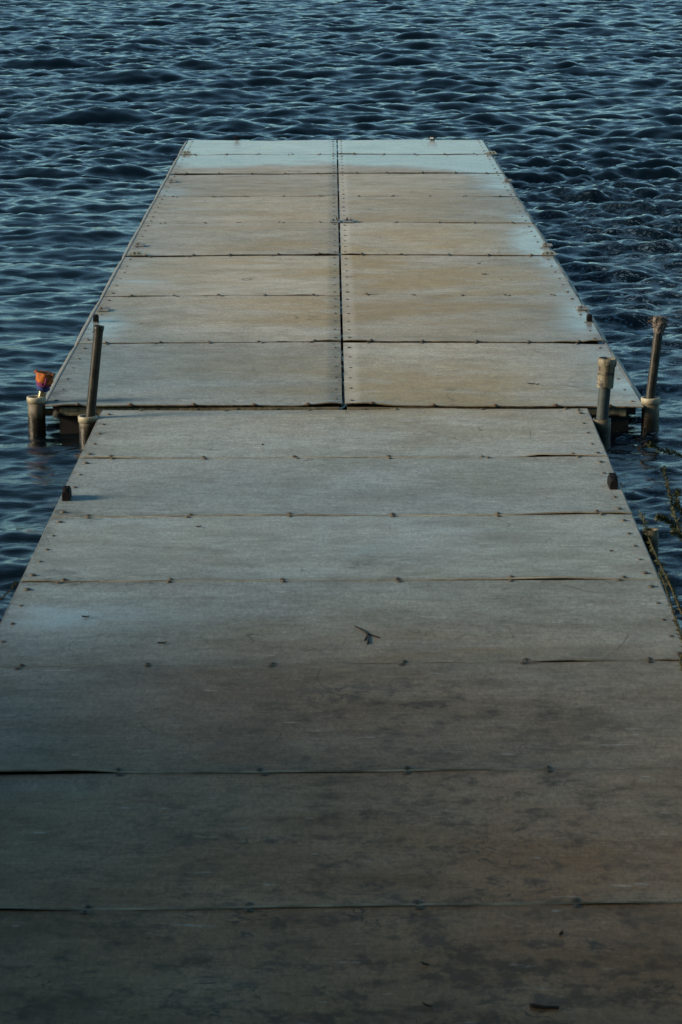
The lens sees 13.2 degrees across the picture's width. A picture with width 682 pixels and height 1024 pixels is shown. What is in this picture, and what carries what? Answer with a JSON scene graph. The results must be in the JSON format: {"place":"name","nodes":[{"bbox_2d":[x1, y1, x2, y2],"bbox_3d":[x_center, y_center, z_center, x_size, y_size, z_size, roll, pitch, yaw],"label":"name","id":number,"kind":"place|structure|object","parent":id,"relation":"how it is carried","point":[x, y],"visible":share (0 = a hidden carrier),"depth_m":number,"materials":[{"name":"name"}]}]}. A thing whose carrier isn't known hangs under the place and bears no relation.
{"place":"outdoors","nodes":[
{"label":"outdoors","id":0,"kind":"place"},
{"bbox_2d":[0,0,681,629],"bbox_3d":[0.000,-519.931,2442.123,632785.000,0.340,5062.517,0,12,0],"label":"water","id":1,"kind":"structure","parent":0,"point":[568,112],"depth_m":34.27,"materials":[{"name":"blue liquid"}]},
{"bbox_2d":[0,581,17,599],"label":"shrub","id":2,"kind":"object","parent":1,"relation":"in","point":[14,584],"visible":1,"depth_m":10.18,"materials":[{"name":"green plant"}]},
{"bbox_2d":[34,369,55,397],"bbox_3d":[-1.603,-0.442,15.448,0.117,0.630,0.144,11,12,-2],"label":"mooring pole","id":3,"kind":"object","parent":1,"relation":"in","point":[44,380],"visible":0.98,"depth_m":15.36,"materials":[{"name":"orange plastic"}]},
{"bbox_2d":[86,325,103,416],"bbox_3d":[-1.278,-0.498,15.044,0.056,0.915,0.055,2,10,-23],"label":"mooring pole","id":4,"kind":"object","parent":1,"relation":"in","point":[94,370],"visible":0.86,"depth_m":14.99,"materials":[{"name":"grey metal"}]},
{"bbox_2d":[27,136,341,435],"bbox_3d":[-0.820,-1.982,23.210,1.651,0.598,16.061,0,12,0],"label":"floating dock","id":5,"kind":"object","parent":1,"relation":"on","point":[221,291],"visible":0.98,"depth_m":19.28,"materials":[{"name":"weathered wood"},{"name":"metal"}]},
{"bbox_2d":[0,408,681,1023],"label":"fixed dock","id":6,"kind":"object","parent":1,"relation":"on","point":[266,784],"visible":0.99,"depth_m":9.50,"materials":[{"name":"weathered wood"}]},
{"bbox_2d":[354,625,379,643],"bbox_3d":[0.101,0.445,10.716,0.063,0.008,0.270,-2,12,-9],"label":"twig","id":7,"kind":"object","parent":6,"relation":"on","point":[366,633],"visible":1,"depth_m":10.71,"materials":[{"name":"wood"}]},
{"bbox_2d":[529,1003,558,1008],"bbox_3d":[0.494,1.202,7.168,0.073,0.011,0.016,2,12,10],"label":"stick","id":8,"kind":"object","parent":6,"relation":"on","point":[533,1005],"visible":1,"depth_m":7.16,"materials":[{"name":"brown plant"}]},
{"bbox_2d":[338,136,659,431],"bbox_3d":[0.816,-1.986,23.228,1.700,0.598,16.130,0,12,0],"label":"floating dock","id":9,"kind":"object","parent":1,"relation":"on","point":[433,317],"visible":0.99,"depth_m":19.30,"materials":[{"name":"weathered wood"},{"name":"metal"}]},
{"bbox_2d":[641,314,669,430],"bbox_3d":[1.609,-0.583,15.387,0.129,0.898,0.120,1,10,-33],"label":"mooring pole","id":10,"kind":"object","parent":9,"relation":"attached to","point":[659,324],"visible":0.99,"depth_m":15.33,"materials":[{"name":"grey metal"}]},
{"bbox_2d":[596,357,616,419],"bbox_3d":[1.335,-0.403,15.031,0.128,0.778,0.097,4,13,20],"label":"mooring pole","id":11,"kind":"object","parent":1,"relation":"in","point":[606,374],"visible":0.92,"depth_m":14.95,"materials":[{"name":"grey metal"}]},
{"bbox_3d":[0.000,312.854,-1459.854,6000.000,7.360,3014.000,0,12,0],"label":"ground","id":12,"kind":"structure","parent":0,"visible":0},
{"bbox_2d":[638,442,681,670],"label":"shrub","id":13,"kind":"object","parent":12,"relation":"on","point":[677,524],"visible":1,"depth_m":10.54,"materials":[{"name":"green plant"}]}
]}

